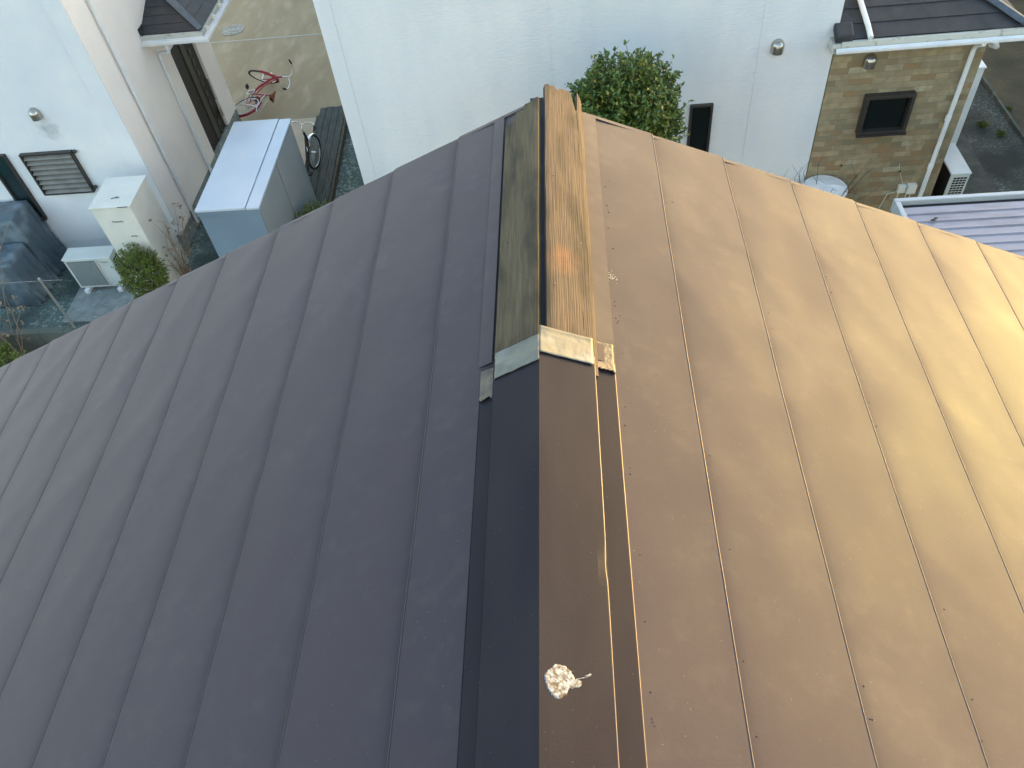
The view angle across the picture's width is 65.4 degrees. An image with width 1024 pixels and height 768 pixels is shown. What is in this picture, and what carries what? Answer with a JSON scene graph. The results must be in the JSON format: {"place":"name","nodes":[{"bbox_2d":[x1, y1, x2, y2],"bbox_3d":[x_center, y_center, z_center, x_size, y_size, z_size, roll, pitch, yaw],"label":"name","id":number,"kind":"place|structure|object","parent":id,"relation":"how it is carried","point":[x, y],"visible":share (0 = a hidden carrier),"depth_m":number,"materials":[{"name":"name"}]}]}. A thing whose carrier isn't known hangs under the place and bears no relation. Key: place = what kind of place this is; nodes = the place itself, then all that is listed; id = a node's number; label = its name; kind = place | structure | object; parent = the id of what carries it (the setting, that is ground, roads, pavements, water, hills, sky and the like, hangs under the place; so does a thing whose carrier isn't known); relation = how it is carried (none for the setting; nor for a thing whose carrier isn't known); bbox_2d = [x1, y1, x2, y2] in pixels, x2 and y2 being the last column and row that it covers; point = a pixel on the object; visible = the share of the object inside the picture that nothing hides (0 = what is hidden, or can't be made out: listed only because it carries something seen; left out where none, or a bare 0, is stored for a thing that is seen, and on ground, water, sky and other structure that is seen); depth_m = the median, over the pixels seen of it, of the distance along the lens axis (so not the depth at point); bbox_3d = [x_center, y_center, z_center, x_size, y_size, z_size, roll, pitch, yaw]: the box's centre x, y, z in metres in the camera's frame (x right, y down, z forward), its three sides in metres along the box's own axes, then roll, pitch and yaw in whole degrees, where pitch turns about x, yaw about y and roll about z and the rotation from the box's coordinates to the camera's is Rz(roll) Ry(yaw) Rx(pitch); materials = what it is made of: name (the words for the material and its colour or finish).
{"place":"outdoors","nodes":[
{"label":"outdoors","id":0,"kind":"place"},
{"bbox_2d":[0,0,240,249],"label":"stucco house","id":1,"kind":"structure","parent":0,"point":[114,88],"depth_m":12.34,"materials":[{"name":"white paint"}]},
{"bbox_2d":[0,154,47,220],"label":"window","id":2,"kind":"structure","parent":1,"relation":"in","point":[10,178],"depth_m":12.66,"materials":[{"name":"black glass"}]},
{"bbox_2d":[28,107,42,121],"bbox_3d":[-6.984,-3.938,11.644,0.162,0.166,0.108,-2,50,5],"label":"vent hood","id":3,"kind":"object","parent":1,"relation":"attached to","point":[35,114],"visible":1,"depth_m":11.62,"materials":[{"name":"silver metal"}]},
{"bbox_2d":[170,43,225,151],"bbox_3d":[-5.646,-5.217,14.500,0.120,2.210,0.960,-2,50,5],"label":"door","id":4,"kind":"structure","parent":1,"relation":"in","point":[199,89],"depth_m":14.45,"materials":[{"name":"brown wood"}]},
{"bbox_2d":[0,126,363,329],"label":"gravel ground","id":5,"kind":"structure","parent":0,"point":[350,178],"depth_m":13.41,"materials":[{"name":"grey gravel"}]},
{"bbox_2d":[0,200,66,306],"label":"tarpaulin heap","id":6,"kind":"object","parent":5,"relation":"on","point":[32,247],"visible":0.96,"depth_m":12.84,"materials":[{"name":"blue"}]},
{"bbox_2d":[61,283,138,324],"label":"concrete slab","id":7,"kind":"structure","parent":5,"relation":"on","point":[96,303],"depth_m":12.87,"materials":[{"name":"grey concrete"}]},
{"bbox_2d":[61,245,130,293],"bbox_3d":[-6.680,-1.861,12.887,0.800,0.690,0.400,-2,50,5],"label":"outdoor unit","id":8,"kind":"object","parent":7,"relation":"on","point":[90,268],"visible":0.97,"depth_m":12.69,"materials":[{"name":"grey metal"}]},
{"bbox_2d":[88,175,188,292],"bbox_3d":[-5.735,-2.258,12.441,0.630,1.805,0.752,-2,50,5],"label":"water heater","id":9,"kind":"object","parent":7,"relation":"on","point":[134,208],"visible":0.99,"depth_m":11.92,"materials":[{"name":"beige metal"}]},
{"bbox_2d":[111,241,170,298],"bbox_3d":[-5.649,-1.623,12.275,0.806,1.234,0.742,-2,50,5],"label":"round bush","id":10,"kind":"object","parent":5,"relation":"on","point":[131,256],"visible":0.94,"depth_m":12.05,"materials":[{"name":"green plant"}]},
{"bbox_2d":[131,203,196,275],"bbox_3d":[-5.331,-2.183,12.617,0.865,1.373,1.246,-2,50,5],"label":"dry shrub","id":11,"kind":"object","parent":5,"relation":"on","point":[185,268],"visible":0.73,"depth_m":12.64,"materials":[{"name":"brown plant"}]},
{"bbox_2d":[195,118,317,257],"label":"storage shed","id":12,"kind":"structure","parent":5,"relation":"on","point":[258,184],"depth_m":11.69,"materials":[{"name":"metal"}]},
{"bbox_2d":[260,165,295,232],"bbox_3d":[-3.439,-2.327,12.080,0.007,1.620,1.060,-2,50,5],"label":"door","id":13,"kind":"structure","parent":12,"relation":"in","point":[276,210],"depth_m":11.75,"materials":[{"name":"grey metal"}]},
{"bbox_2d":[276,124,317,218],"bbox_3d":[-3.407,-3.144,12.765,0.007,1.620,1.068,-2,50,5],"label":"door","id":14,"kind":"structure","parent":12,"relation":"in","point":[290,165],"depth_m":12.56,"materials":[{"name":"grey metal"}]},
{"bbox_2d":[294,198,329,219],"bbox_3d":[-3.082,-2.426,12.739,0.825,1.086,0.952,-27,52,-15],"label":"leafy bush","id":15,"kind":"object","parent":5,"relation":"on","point":[309,209],"visible":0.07,"depth_m":12.52,"materials":[{"name":"green plant"}]},
{"bbox_2d":[306,105,347,205],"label":"wooden deck","id":16,"kind":"structure","parent":5,"relation":"on","point":[331,125],"depth_m":14.97,"materials":[{"name":"grey wood"}]},
{"bbox_2d":[291,121,320,175],"bbox_3d":[-3.577,-3.915,13.906,0.607,1.043,1.643,-13,50,-4],"label":"bicycle","id":17,"kind":"object","parent":16,"relation":"on","point":[308,148],"visible":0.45,"depth_m":14.11,"materials":[{"name":"black rubber"}]},
{"bbox_2d":[210,0,341,120],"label":"concrete yard","id":18,"kind":"structure","parent":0,"point":[311,91],"depth_m":17.82,"materials":[{"name":"beige concrete"}]},
{"bbox_2d":[222,24,243,35],"bbox_3d":[-6.610,-8.392,18.888,0.540,0.022,0.540,-2,50,5],"label":"manhole cover","id":19,"kind":"object","parent":18,"relation":"on","point":[234,29],"visible":1,"depth_m":18.88,"materials":[{"name":"metal"}]},
{"bbox_2d":[235,59,292,117],"bbox_3d":[-5.075,-5.981,16.320,1.102,0.563,1.581,-3,53,16],"label":"bicycle","id":20,"kind":"object","parent":18,"relation":"on","point":[270,95],"visible":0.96,"depth_m":16.34,"materials":[{"name":"red paint"}]},
{"bbox_2d":[210,33,321,42],"bbox_3d":[-4.909,-8.040,18.393,5.800,0.001,0.060,-2,50,5],"label":"painted line","id":21,"kind":"object","parent":18,"relation":"on","point":[266,38],"visible":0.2,"depth_m":18.46,"materials":[{"name":"beige"}]},
{"bbox_2d":[290,118,315,164],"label":"concrete paving","id":22,"kind":"structure","parent":0,"point":[298,131],"depth_m":15.72,"materials":[{"name":"beige concrete"}]},
{"bbox_2d":[0,84,1023,767],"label":"ridge roof house","id":23,"kind":"structure","parent":0,"point":[450,454],"depth_m":1.89,"materials":[{"name":"paint"}]},
{"bbox_2d":[544,664,591,698],"bbox_3d":[0.089,0.484,1.316,0.078,0.036,0.050,-32,54,-19],"label":"bird dropping","id":24,"kind":"object","parent":23,"relation":"on","point":[560,681],"visible":1,"depth_m":1.31,"materials":[{"name":"white"}]},
{"bbox_2d":[931,80,1023,195],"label":"gravel yard","id":25,"kind":"structure","parent":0,"point":[1001,159],"depth_m":13.48,"materials":[{"name":"grey gravel"}]},
{"bbox_2d":[803,175,847,196],"bbox_3d":[4.646,-2.640,12.039,0.644,0.878,0.644,-2,50,5],"label":"white bin","id":26,"kind":"object","parent":25,"relation":"on","point":[826,183],"visible":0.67,"depth_m":11.75,"materials":[{"name":"plastic"}]},
{"bbox_2d":[784,153,880,200],"bbox_3d":[4.496,-2.357,11.542,1.491,1.427,1.542,-2,50,5],"label":"bare shrub","id":27,"kind":"object","parent":25,"relation":"on","point":[832,189],"visible":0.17,"depth_m":11.49,"materials":[{"name":"brown plant"}]},
{"bbox_2d":[932,143,971,195],"bbox_3d":[6.798,-3.244,12.490,0.400,0.690,0.800,-2,50,5],"label":"outdoor unit","id":28,"kind":"object","parent":25,"relation":"on","point":[955,172],"visible":0.62,"depth_m":12.18,"materials":[{"name":"grey metal"}]},
{"bbox_2d":[951,60,986,144],"bbox_3d":[6.852,-4.498,12.923,0.850,1.630,0.630,-2,50,5],"label":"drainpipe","id":29,"kind":"object","parent":25,"relation":"on","point":[973,89],"visible":0.19,"depth_m":12.52,"materials":[{"name":"white plastic"}]},
{"bbox_2d":[956,132,996,193],"bbox_3d":[7.304,-3.070,12.743,0.850,0.001,3.400,-2,50,5],"label":"soil strip","id":30,"kind":"object","parent":25,"relation":"on","point":[979,181],"visible":0.25,"depth_m":13.00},
{"bbox_2d":[976,119,990,127],"bbox_3d":[8.183,-4.517,13.815,0.229,0.070,0.256,-2,50,5],"label":"weed tuft","id":31,"kind":"object","parent":25,"relation":"on","point":[984,124],"visible":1,"depth_m":13.80,"materials":[{"name":"green plant"}]},
{"bbox_2d":[995,128,1006,136],"bbox_3d":[8.341,-4.281,13.597,0.210,0.070,0.205,-38,56,-23],"label":"weed tuft","id":32,"kind":"object","parent":25,"relation":"on","point":[1000,133],"visible":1,"depth_m":13.59,"materials":[{"name":"green plant"}]},
{"bbox_2d":[982,0,1023,132],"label":"earth path","id":33,"kind":"structure","parent":0,"point":[1003,73],"depth_m":14.77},
{"bbox_2d":[1001,105,1011,111],"bbox_3d":[8.698,-4.829,14.016,0.186,0.070,0.247,8,52,13],"label":"weed tuft","id":34,"kind":"object","parent":33,"relation":"on","point":[1009,108],"visible":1,"depth_m":14.02,"materials":[{"name":"green plant"}]},
{"label":"ground","id":35,"kind":"structure","parent":0,"visible":0},
{"bbox_2d":[0,341,27,366],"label":"corner bush","id":36,"kind":"object","parent":35,"relation":"on","point":[4,353],"visible":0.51,"depth_m":11.62,"materials":[{"name":"green plant"}]},
{"bbox_2d":[0,261,29,355],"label":"dry weed","id":37,"kind":"object","parent":35,"relation":"on","point":[17,308],"visible":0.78,"depth_m":11.71,"materials":[{"name":"brown plant"}]},
{"bbox_2d":[0,277,89,357],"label":"fence","id":38,"kind":"object","parent":35,"relation":"on","point":[39,337],"visible":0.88,"depth_m":11.88,"materials":[{"name":"grey metal"}]},
{"bbox_2d":[565,39,694,142],"bbox_3d":[1.355,-2.620,10.519,1.841,3.896,1.661,17,54,20],"label":"broadleaf tree","id":39,"kind":"object","parent":35,"relation":"on","point":[639,93],"visible":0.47,"depth_m":9.20,"materials":[{"name":"green plant"}]},
{"bbox_2d":[313,0,1023,212],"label":"white house","id":40,"kind":"structure","parent":35,"relation":"on","point":[415,79],"depth_m":10.74,"materials":[{"name":"white paint"}]},
{"bbox_2d":[686,103,713,151],"bbox_3d":[2.687,-3.620,11.458,0.320,0.900,0.090,-2,50,5],"label":"window","id":41,"kind":"structure","parent":40,"relation":"in","point":[700,115],"depth_m":11.37,"materials":[{"name":"black glass"}]},
{"bbox_2d":[770,39,783,55],"bbox_3d":[3.479,-4.403,10.417,0.170,0.175,0.114,-2,50,5],"label":"vent hood","id":42,"kind":"object","parent":40,"relation":"attached to","point":[777,47],"visible":1,"depth_m":10.39,"materials":[{"name":"silver metal"}]},
{"bbox_2d":[862,53,876,69],"bbox_3d":[4.740,-4.261,10.525,0.170,0.175,0.114,-2,50,5],"label":"vent hood","id":43,"kind":"object","parent":40,"relation":"attached to","point":[869,61],"visible":1,"depth_m":10.50,"materials":[{"name":"silver metal"}]},
{"bbox_2d":[855,90,916,137],"bbox_3d":[5.203,-3.768,11.116,0.680,0.612,0.170,-2,50,5],"label":"window","id":44,"kind":"structure","parent":40,"relation":"in","point":[884,113],"depth_m":11.14,"materials":[{"name":"brown metal"}]},
{"bbox_2d":[890,191,1023,256],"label":"carport","id":45,"kind":"object","parent":35,"relation":"on","point":[995,219],"visible":0.29,"depth_m":9.21,"materials":[{"name":"white metal"}]},
{"bbox_2d":[981,75,1023,141],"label":"kerb","id":46,"kind":"structure","parent":35,"relation":"on","point":[1011,120],"depth_m":14.03,"materials":[{"name":"grey concrete"}]}
]}

